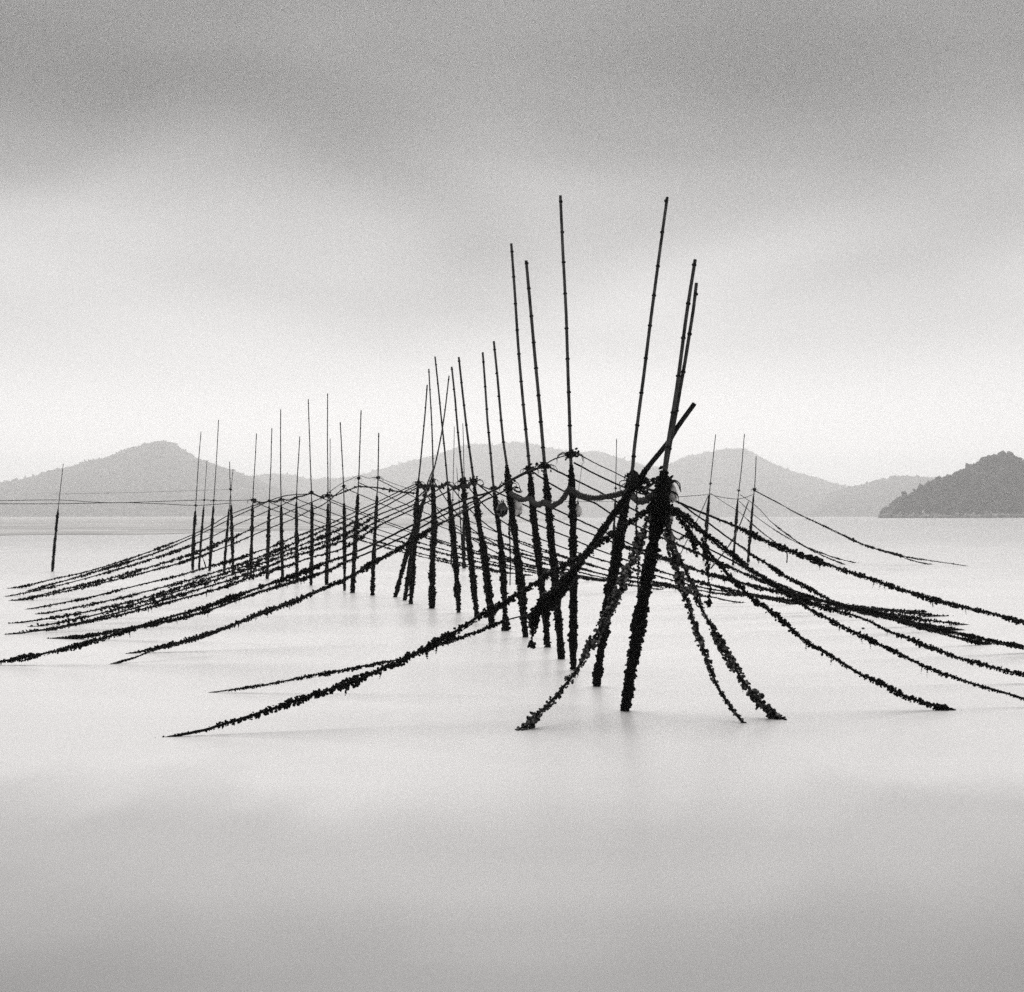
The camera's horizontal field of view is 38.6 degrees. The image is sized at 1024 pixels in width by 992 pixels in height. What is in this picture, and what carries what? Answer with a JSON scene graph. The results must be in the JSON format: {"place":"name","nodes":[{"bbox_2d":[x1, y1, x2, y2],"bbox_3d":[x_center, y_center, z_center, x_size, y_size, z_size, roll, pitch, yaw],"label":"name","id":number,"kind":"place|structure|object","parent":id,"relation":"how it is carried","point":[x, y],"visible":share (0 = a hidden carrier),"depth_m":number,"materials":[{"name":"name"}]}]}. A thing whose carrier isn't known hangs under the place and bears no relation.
{"place":"outdoors","nodes":[
{"label":"outdoors","id":0,"kind":"place"},
{"bbox_2d":[0,445,314,516],"bbox_3d":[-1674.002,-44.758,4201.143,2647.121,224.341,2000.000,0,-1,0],"label":"hill","id":1,"kind":"structure","parent":0,"point":[168,453],"depth_m":3651.46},
{"bbox_2d":[0,440,351,516],"bbox_3d":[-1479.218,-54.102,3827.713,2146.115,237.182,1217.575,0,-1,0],"label":"woodland","id":2,"kind":"object","parent":1,"relation":"on","point":[88,508],"visible":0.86,"depth_m":3663.03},
{"bbox_2d":[0,515,568,534],"bbox_3d":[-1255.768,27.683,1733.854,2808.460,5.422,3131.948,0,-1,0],"label":"mud flat","id":3,"kind":"structure","parent":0,"point":[67,525],"depth_m":435.79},
{"bbox_2d":[0,519,580,535],"bbox_3d":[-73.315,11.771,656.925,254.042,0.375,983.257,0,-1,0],"label":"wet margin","id":4,"kind":"object","parent":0,"point":[158,533],"visible":0.3,"depth_m":181.85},
{"bbox_2d":[261,446,647,517],"bbox_3d":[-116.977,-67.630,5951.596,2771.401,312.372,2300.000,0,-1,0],"label":"hill","id":5,"kind":"structure","parent":0,"point":[538,489],"depth_m":5534.70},
{"bbox_2d":[251,440,657,515],"bbox_3d":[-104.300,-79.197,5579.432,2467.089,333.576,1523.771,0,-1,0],"label":"woodland","id":6,"kind":"object","parent":5,"relation":"on","point":[401,466],"visible":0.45,"depth_m":5619.50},
{"bbox_2d":[0,517,1023,991],"bbox_3d":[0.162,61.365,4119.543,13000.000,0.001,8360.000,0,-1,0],"label":"water","id":7,"kind":"structure","parent":0,"point":[434,821],"depth_m":10.99,"materials":[{"name":"liquid"}]},
{"bbox_2d":[51,464,63,571],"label":"bamboo pole","id":8,"kind":"object","parent":7,"relation":"in","point":[54,545],"visible":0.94,"depth_m":54.85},
{"bbox_2d":[191,433,200,569],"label":"bamboo pole","id":9,"kind":"object","parent":7,"relation":"in","point":[193,539],"visible":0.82,"depth_m":56.10,"materials":[{"name":"black"}]},
{"bbox_2d":[0,502,230,505],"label":"tie line","id":10,"kind":"object","parent":9,"relation":"attached to","point":[107,502],"visible":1,"depth_m":55.38,"materials":[{"name":"fabric"}]},
{"bbox_2d":[198,463,206,568],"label":"bamboo pole","id":11,"kind":"object","parent":7,"relation":"in","point":[201,535],"visible":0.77,"depth_m":57.45,"materials":[{"name":"wood"}]},
{"bbox_2d":[208,420,218,570],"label":"bamboo pole","id":12,"kind":"object","parent":7,"relation":"in","point":[211,540],"visible":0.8,"depth_m":55.18,"materials":[{"name":"black"}]},
{"bbox_2d":[27,484,414,608],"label":"mussel rope","id":13,"kind":"object","parent":7,"relation":"on","point":[241,557],"visible":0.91,"depth_m":34.91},
{"bbox_2d":[35,486,415,613],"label":"mussel rope","id":14,"kind":"object","parent":7,"relation":"on","point":[279,549],"visible":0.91,"depth_m":33.31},
{"bbox_2d":[222,472,232,571],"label":"bamboo pole","id":15,"kind":"object","parent":7,"relation":"in","point":[226,537],"visible":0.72,"depth_m":54.17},
{"bbox_2d":[227,462,234,573],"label":"bamboo pole","id":16,"kind":"object","parent":7,"relation":"in","point":[231,532],"visible":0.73,"depth_m":51.80,"materials":[{"name":"black"}]},
{"bbox_2d":[247,433,256,575],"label":"bamboo pole","id":17,"kind":"object","parent":7,"relation":"in","point":[251,533],"visible":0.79,"depth_m":49.32,"materials":[{"name":"black"}]},
{"bbox_2d":[0,500,244,502],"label":"tie line","id":18,"kind":"object","parent":17,"relation":"attached to","point":[134,502],"visible":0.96,"depth_m":55.59,"materials":[{"name":"fabric"}]},
{"bbox_2d":[257,503,512,573],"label":"mussel rope","id":19,"kind":"object","parent":17,"relation":"attached to","point":[389,548],"visible":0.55,"depth_m":50.38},
{"bbox_2d":[265,428,271,578],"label":"bamboo pole","id":20,"kind":"object","parent":7,"relation":"in","point":[268,536],"visible":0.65,"depth_m":47.63,"materials":[{"name":"black"}]},
{"bbox_2d":[270,502,532,575],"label":"mussel rope","id":21,"kind":"object","parent":20,"relation":"attached to","point":[440,558],"visible":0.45,"depth_m":48.98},
{"bbox_2d":[279,409,284,576],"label":"bamboo pole","id":22,"kind":"object","parent":7,"relation":"in","point":[281,534],"visible":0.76,"depth_m":45.26,"materials":[{"name":"black"}]},
{"bbox_2d":[3,500,280,588],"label":"mussel rope","id":23,"kind":"object","parent":22,"relation":"attached to","point":[115,562],"visible":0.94,"depth_m":43.17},
{"bbox_2d":[281,500,559,577],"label":"mussel rope","id":24,"kind":"object","parent":22,"relation":"attached to","point":[465,559],"visible":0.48,"depth_m":46.39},
{"bbox_2d":[293,436,299,582],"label":"bamboo pole","id":25,"kind":"object","parent":7,"relation":"in","point":[296,533],"visible":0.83,"depth_m":45.08,"materials":[{"name":"black"}]},
{"bbox_2d":[3,498,295,596],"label":"mussel rope","id":26,"kind":"object","parent":25,"relation":"attached to","point":[179,550],"visible":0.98,"depth_m":40.68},
{"bbox_2d":[297,499,578,578],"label":"mussel rope","id":27,"kind":"object","parent":25,"relation":"attached to","point":[528,569],"visible":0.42,"depth_m":46.22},
{"bbox_2d":[308,399,314,584],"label":"bamboo pole","id":28,"kind":"object","parent":7,"relation":"in","point":[311,562],"visible":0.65,"depth_m":43.03,"materials":[{"name":"black"}]},
{"bbox_2d":[28,493,310,590],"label":"mussel rope","id":29,"kind":"object","parent":28,"relation":"attached to","point":[127,562],"visible":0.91,"depth_m":41.09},
{"bbox_2d":[313,494,600,581],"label":"mussel rope","id":30,"kind":"object","parent":28,"relation":"attached to","point":[462,549],"visible":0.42,"depth_m":44.09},
{"bbox_2d":[320,393,332,584],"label":"bamboo pole","id":31,"kind":"object","parent":7,"relation":"in","point":[326,577],"visible":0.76,"depth_m":43.65,"materials":[{"name":"black"}]},
{"bbox_2d":[14,495,326,600],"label":"mussel rope","id":32,"kind":"object","parent":31,"relation":"attached to","point":[200,551],"visible":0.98,"depth_m":38.95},
{"bbox_2d":[252,485,418,502],"bbox_3d":[-5.145,-0.039,41.763,0.907,0.393,16.729,0,-1,-24],"label":"tie line","id":33,"kind":"object","parent":31,"relation":"attached to","point":[345,491],"visible":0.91,"depth_m":39.46,"materials":[{"name":"fabric"}]},
{"bbox_2d":[328,498,606,579],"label":"mussel rope","id":34,"kind":"object","parent":31,"relation":"attached to","point":[494,556],"visible":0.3,"depth_m":44.69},
{"bbox_2d":[340,422,347,590],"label":"bamboo pole","id":35,"kind":"object","parent":7,"relation":"in","point":[344,544],"visible":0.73,"depth_m":39.95,"materials":[{"name":"black"}]},
{"bbox_2d":[9,488,343,600],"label":"mussel rope","id":36,"kind":"object","parent":35,"relation":"attached to","point":[193,558],"visible":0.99,"depth_m":37.37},
{"bbox_2d":[344,488,655,585],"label":"mussel rope","id":37,"kind":"object","parent":35,"relation":"attached to","point":[493,544],"visible":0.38,"depth_m":40.93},
{"bbox_2d":[350,410,361,592],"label":"bamboo pole","id":38,"kind":"object","parent":7,"relation":"in","point":[353,565],"visible":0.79,"depth_m":38.70,"materials":[{"name":"black"}]},
{"bbox_2d":[359,482,662,587],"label":"mussel rope","id":39,"kind":"object","parent":38,"relation":"attached to","point":[582,568],"visible":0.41,"depth_m":39.70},
{"bbox_2d":[208,614,527,692],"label":"mussel rope","id":40,"kind":"object","parent":7,"relation":"on","point":[325,673],"visible":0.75,"depth_m":16.66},
{"bbox_2d":[370,433,382,595],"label":"bamboo pole","id":41,"kind":"object","parent":7,"relation":"in","point":[373,578],"visible":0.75,"depth_m":37.35,"materials":[{"name":"black"}]},
{"bbox_2d":[378,479,688,589],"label":"mussel rope","id":42,"kind":"object","parent":41,"relation":"attached to","point":[546,550],"visible":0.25,"depth_m":38.14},
{"bbox_2d":[402,471,431,599],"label":"bamboo pole","id":43,"kind":"object","parent":7,"relation":"in","point":[407,577],"visible":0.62,"depth_m":35.11,"materials":[{"name":"wood"}]},
{"bbox_2d":[407,385,427,603],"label":"bamboo pole","id":44,"kind":"object","parent":7,"relation":"in","point":[412,571],"visible":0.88,"depth_m":33.84,"materials":[{"name":"black"}]},
{"bbox_2d":[8,487,417,623],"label":"mussel rope","id":45,"kind":"object","parent":44,"relation":"attached to","point":[248,564],"visible":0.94,"depth_m":30.42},
{"bbox_2d":[425,492,663,589],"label":"mussel rope","id":46,"kind":"object","parent":44,"relation":"attached to","point":[587,577],"visible":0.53,"depth_m":37.29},
{"bbox_2d":[393,376,449,596],"bbox_3d":[-2.350,0.084,36.820,1.597,6.268,0.221,0,-1,-11],"label":"bamboo pole","id":47,"kind":"object","parent":7,"relation":"in","point":[401,572],"visible":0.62,"depth_m":36.73,"materials":[{"name":"black"}]},
{"bbox_2d":[427,369,437,607],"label":"bamboo pole","id":48,"kind":"object","parent":7,"relation":"in","point":[432,574],"visible":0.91,"depth_m":32.04,"materials":[{"name":"black"}]},
{"bbox_2d":[28,481,432,626],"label":"mussel rope","id":49,"kind":"object","parent":48,"relation":"attached to","point":[240,571],"visible":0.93,"depth_m":29.30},
{"bbox_2d":[434,482,744,602],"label":"mussel rope","id":50,"kind":"object","parent":48,"relation":"attached to","point":[629,581],"visible":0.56,"depth_m":32.95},
{"bbox_2d":[434,356,461,612],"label":"bamboo pole","id":51,"kind":"object","parent":7,"relation":"in","point":[455,565],"visible":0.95,"depth_m":30.73,"materials":[{"name":"black"}]},
{"bbox_2d":[4,484,446,634],"bbox_3d":[-5.565,1.289,27.584,10.598,3.202,0.135,0,-1,-37],"label":"mussel rope","id":52,"kind":"object","parent":51,"relation":"attached to","point":[234,578],"visible":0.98,"depth_m":27.70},
{"bbox_2d":[453,490,797,604],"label":"mussel rope","id":53,"kind":"object","parent":51,"relation":"attached to","point":[673,585],"visible":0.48,"depth_m":32.20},
{"bbox_2d":[461,423,465,567],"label":"bamboo pole","id":54,"kind":"object","parent":7,"relation":"in","point":[463,538],"visible":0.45,"depth_m":57.15,"materials":[{"name":"wood"}]},
{"bbox_2d":[451,367,478,616],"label":"bamboo pole","id":55,"kind":"object","parent":7,"relation":"in","point":[470,557],"visible":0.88,"depth_m":29.23,"materials":[{"name":"black"}]},
{"bbox_2d":[22,484,459,631],"bbox_3d":[-5.415,1.300,27.273,9.638,3.157,0.145,0,-1,-23],"label":"mussel rope","id":56,"kind":"object","parent":55,"relation":"attached to","point":[252,576],"visible":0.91,"depth_m":27.49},
{"bbox_2d":[415,478,474,490],"bbox_3d":[-1.408,-0.209,30.799,0.205,0.271,6.630,0,-1,-13],"label":"tie line","id":57,"kind":"object","parent":55,"relation":"attached to","point":[424,486],"visible":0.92,"depth_m":31.17,"materials":[{"name":"fabric"}]},
{"bbox_2d":[465,483,850,611],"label":"mussel rope","id":58,"kind":"object","parent":55,"relation":"attached to","point":[661,577],"visible":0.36,"depth_m":29.87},
{"bbox_2d":[458,357,495,623],"bbox_3d":[-0.659,0.223,27.595,0.827,5.748,0.230,-1,-1,25],"label":"bamboo pole","id":59,"kind":"object","parent":7,"relation":"in","point":[486,573],"visible":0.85,"depth_m":27.53,"materials":[{"name":"black"}]},
{"bbox_2d":[478,485,926,611],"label":"mussel rope","id":60,"kind":"object","parent":59,"relation":"attached to","point":[723,588],"visible":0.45,"depth_m":29.05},
{"bbox_2d":[482,352,510,630],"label":"bamboo pole","id":61,"kind":"object","parent":7,"relation":"in","point":[502,565],"visible":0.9,"depth_m":25.75,"materials":[{"name":"black"}]},
{"bbox_2d":[108,496,484,664],"bbox_3d":[-3.375,1.331,22.370,0.056,2.936,9.092,-1,-1,42],"label":"mussel rope","id":62,"kind":"object","parent":61,"relation":"attached to","point":[223,629],"visible":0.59,"depth_m":21.47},
{"bbox_2d":[495,491,953,616],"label":"mussel rope","id":63,"kind":"object","parent":61,"relation":"attached to","point":[884,610],"visible":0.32,"depth_m":28.38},
{"bbox_2d":[493,341,527,636],"bbox_3d":[-0.008,0.230,24.390,0.616,5.643,0.232,0,-1,0],"label":"bamboo pole","id":64,"kind":"object","parent":7,"relation":"in","point":[520,583],"visible":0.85,"depth_m":24.34,"materials":[{"name":"black"}]},
{"bbox_2d":[46,482,509,638],"bbox_3d":[-4.359,1.229,23.550,9.525,3.188,0.110,0,-1,13],"label":"mussel rope","id":65,"kind":"object","parent":64,"relation":"attached to","point":[204,612],"visible":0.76,"depth_m":23.45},
{"bbox_2d":[125,489,507,653],"bbox_3d":[-3.479,1.329,22.663,7.627,2.956,0.146,0,-1,-26],"label":"mussel rope","id":66,"kind":"object","parent":64,"relation":"attached to","point":[367,566],"visible":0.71,"depth_m":22.99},
{"bbox_2d":[495,499,507,517],"bbox_3d":[-0.171,0.213,24.341,0.211,0.313,0.211,0,-1,0],"label":"float","id":67,"kind":"object","parent":64,"relation":"hanging from","point":[501,510],"visible":1,"depth_m":24.28,"materials":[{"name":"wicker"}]},
{"bbox_2d":[508,506,510,584],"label":"hanging rope","id":68,"kind":"object","parent":64,"relation":"hanging from","point":[509,529],"visible":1,"depth_m":19.59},
{"bbox_2d":[513,499,522,516],"bbox_3d":[0.073,0.162,24.549,0.217,0.375,0.217,0,-1,0],"label":"float","id":69,"kind":"object","parent":64,"relation":"attached to","point":[518,506],"visible":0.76,"depth_m":24.46,"materials":[{"name":"plastic"}]},
{"bbox_2d":[516,494,968,624],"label":"mussel rope","id":70,"kind":"object","parent":64,"relation":"attached to","point":[773,590],"visible":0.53,"depth_m":25.60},
{"bbox_2d":[510,243,551,646],"bbox_3d":[0.303,-0.447,22.527,0.663,6.940,0.172,0,-1,5],"label":"bamboo pole","id":71,"kind":"object","parent":7,"relation":"in","point":[536,539],"visible":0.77,"depth_m":22.50,"materials":[{"name":"black"}]},
{"bbox_2d":[532,471,963,630],"bbox_3d":[4.746,1.220,24.315,9.606,3.182,0.113,0,-1,-22],"label":"mussel rope","id":72,"kind":"object","parent":71,"relation":"attached to","point":[728,566],"visible":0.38,"depth_m":23.77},
{"bbox_2d":[524,260,565,658],"bbox_3d":[0.482,-0.171,20.623,0.586,6.333,0.182,0,-1,-5],"label":"bamboo pole","id":73,"kind":"object","parent":7,"relation":"in","point":[558,619],"visible":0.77,"depth_m":20.60,"materials":[{"name":"black"}]},
{"bbox_2d":[0,466,541,664],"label":"mussel rope","id":74,"kind":"object","parent":73,"relation":"attached to","point":[229,598],"visible":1,"depth_m":20.16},
{"bbox_2d":[548,466,995,644],"bbox_3d":[4.609,1.171,21.866,8.638,3.202,0.101,0,-1,-17],"label":"mussel rope","id":75,"kind":"object","parent":73,"relation":"attached to","point":[967,640],"visible":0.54,"depth_m":21.88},
{"bbox_2d":[556,195,583,669],"bbox_3d":[0.748,-0.469,19.086,0.339,6.886,0.253,0,-1,-30],"label":"bamboo pole","id":76,"kind":"object","parent":7,"relation":"in","point":[572,635],"visible":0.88,"depth_m":19.07,"materials":[{"name":"black"}]},
{"bbox_2d":[574,462,1023,649],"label":"mussel rope","id":77,"kind":"object","parent":76,"relation":"attached to","point":[877,613],"visible":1,"depth_m":20.44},
{"bbox_2d":[611,439,616,556],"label":"bamboo pole","id":78,"kind":"object","parent":7,"relation":"in","point":[613,529],"visible":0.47,"depth_m":59.01,"materials":[{"name":"wood"}]},
{"bbox_2d":[591,197,668,686],"bbox_3d":[1.371,-0.301,17.295,0.994,6.488,0.204,0,-1,0],"label":"bamboo pole","id":79,"kind":"object","parent":7,"relation":"in","point":[616,553],"visible":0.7,"depth_m":17.26,"materials":[{"name":"black"}]},
{"bbox_2d":[651,491,1023,624],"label":"mussel rope","id":80,"kind":"object","parent":79,"relation":"attached to","point":[817,560],"visible":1,"depth_m":19.21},
{"bbox_2d":[620,259,696,710],"bbox_3d":[1.476,0.229,15.150,0.894,5.362,0.294,0,-1,0],"label":"bamboo pole","id":81,"kind":"object","parent":7,"relation":"in","point":[641,611],"visible":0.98,"depth_m":15.05,"materials":[{"name":"black"}]},
{"bbox_2d":[155,502,657,737],"bbox_3d":[-1.456,1.360,13.976,6.326,2.633,0.132,0,-1,-20],"label":"mussel rope","id":82,"kind":"object","parent":81,"relation":"attached to","point":[353,681],"visible":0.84,"depth_m":14.19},
{"bbox_2d":[508,486,656,507],"bbox_3d":[0.770,0.002,19.678,0.366,0.322,9.434,0,-1,-10],"label":"rope bundle","id":83,"kind":"object","parent":81,"relation":"hanging from","point":[577,493],"visible":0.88,"depth_m":18.64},
{"bbox_2d":[515,509,653,730],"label":"mussel rope","id":84,"kind":"object","parent":81,"relation":"attached to","point":[638,544],"visible":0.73,"depth_m":14.52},
{"bbox_2d":[526,402,695,648],"bbox_3d":[1.049,0.344,15.537,1.936,2.615,0.267,-1,-1,25],"label":"slanting spar","id":85,"kind":"object","parent":81,"relation":"attached to","point":[549,600],"visible":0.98,"depth_m":15.66,"materials":[{"name":"black wood"}]},
{"bbox_2d":[634,489,640,593],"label":"hanging rope","id":86,"kind":"object","parent":85,"relation":"hanging from","point":[638,553],"visible":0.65,"depth_m":15.39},
{"bbox_2d":[643,283,697,491],"bbox_3d":[1.651,-1.096,15.177,0.534,2.247,0.277,0,-1,20],"label":"bamboo cane","id":87,"kind":"object","parent":81,"relation":"attached to","point":[683,372],"visible":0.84,"depth_m":15.18,"materials":[{"name":"black"}]},
{"bbox_2d":[669,483,677,502],"bbox_3d":[1.667,-0.050,15.213,0.114,0.253,0.112,0,-1,0],"label":"float","id":88,"kind":"object","parent":81,"relation":"hanging from","point":[673,498],"visible":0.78,"depth_m":15.17,"materials":[{"name":"plastic"}]},
{"bbox_2d":[666,506,690,520],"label":"hanging rope","id":89,"kind":"object","parent":81,"relation":"hanging from","point":[674,511],"visible":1,"depth_m":14.97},
{"bbox_2d":[684,524,697,557],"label":"hanging rope","id":90,"kind":"object","parent":81,"relation":"hanging from","point":[694,544],"visible":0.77,"depth_m":15.38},
{"bbox_2d":[663,506,746,722],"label":"mussel rope","id":91,"kind":"object","parent":81,"relation":"attached to","point":[678,575],"visible":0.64,"depth_m":14.78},
{"bbox_2d":[665,511,786,719],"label":"mussel rope","id":92,"kind":"object","parent":81,"relation":"attached to","point":[753,694],"visible":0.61,"depth_m":14.69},
{"bbox_2d":[665,500,955,710],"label":"mussel rope","id":93,"kind":"object","parent":81,"relation":"attached to","point":[891,689],"visible":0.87,"depth_m":15.04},
{"bbox_2d":[645,489,1023,676],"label":"mussel rope","id":94,"kind":"object","parent":81,"relation":"attached to","point":[920,644],"visible":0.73,"depth_m":17.37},
{"bbox_2d":[669,503,1023,700],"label":"mussel rope","id":95,"kind":"object","parent":81,"relation":"attached to","point":[864,636],"visible":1,"depth_m":15.16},
{"bbox_2d":[700,537,712,607],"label":"hanging rope","id":96,"kind":"object","parent":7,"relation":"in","point":[707,564],"visible":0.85,"depth_m":15.58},
{"bbox_2d":[702,434,715,560],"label":"bamboo pole","id":97,"kind":"object","parent":7,"relation":"in","point":[707,517],"visible":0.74,"depth_m":66.00,"materials":[{"name":"black"}]},
{"bbox_2d":[732,434,744,564],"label":"bamboo pole","id":98,"kind":"object","parent":7,"relation":"in","point":[736,518],"visible":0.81,"depth_m":60.20,"materials":[{"name":"black"}]},
{"bbox_2d":[739,501,845,564],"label":"mussel rope","id":99,"kind":"object","parent":98,"relation":"attached to","point":[800,544],"visible":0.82,"depth_m":60.37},
{"bbox_2d":[740,494,855,562],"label":"mussel rope","id":100,"kind":"object","parent":98,"relation":"hanging from","point":[780,529],"visible":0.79,"depth_m":61.33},
{"bbox_2d":[747,456,756,561],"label":"bamboo pole","id":101,"kind":"object","parent":7,"relation":"in","point":[750,527],"visible":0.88,"depth_m":63.66,"materials":[{"name":"black"}]},
{"bbox_2d":[755,490,965,565],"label":"mussel rope","id":102,"kind":"object","parent":101,"relation":"attached to","point":[878,549],"visible":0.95,"depth_m":60.51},
{"bbox_2d":[878,510,1023,517],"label":"foreshore rocks","id":103,"kind":"object","parent":7,"relation":"in","point":[888,514],"visible":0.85,"depth_m":1435.26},
{"bbox_2d":[0,0,1023,485],"label":"sky","id":104,"kind":"structure","parent":0,"point":[235,213],"materials":[{"name":"grey"}]},
{"bbox_2d":[617,451,837,516],"bbox_3d":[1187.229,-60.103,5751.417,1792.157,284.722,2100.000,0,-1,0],"label":"hill","id":105,"kind":"structure","parent":0,"point":[720,464],"depth_m":5163.31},
{"bbox_2d":[628,448,847,515],"bbox_3d":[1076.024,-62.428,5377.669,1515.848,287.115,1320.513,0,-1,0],"label":"woodland","id":106,"kind":"object","parent":105,"relation":"on","point":[799,484],"visible":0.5,"depth_m":5257.49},
{"bbox_2d":[811,479,923,516],"bbox_3d":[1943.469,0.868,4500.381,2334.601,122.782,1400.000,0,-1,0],"label":"hill","id":107,"kind":"structure","parent":0,"point":[869,513],"depth_m":4171.59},
{"bbox_2d":[809,474,935,516],"bbox_3d":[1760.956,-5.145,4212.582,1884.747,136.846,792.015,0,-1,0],"label":"woodland","id":108,"kind":"object","parent":107,"relation":"on","point":[892,479],"visible":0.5,"depth_m":4231.22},
{"bbox_2d":[904,460,1023,517],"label":"hill","id":109,"kind":"structure","parent":0,"point":[995,497],"depth_m":1490.82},
{"bbox_2d":[879,450,1023,514],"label":"woodland","id":110,"kind":"object","parent":109,"relation":"on","point":[913,501],"visible":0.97,"depth_m":1506.76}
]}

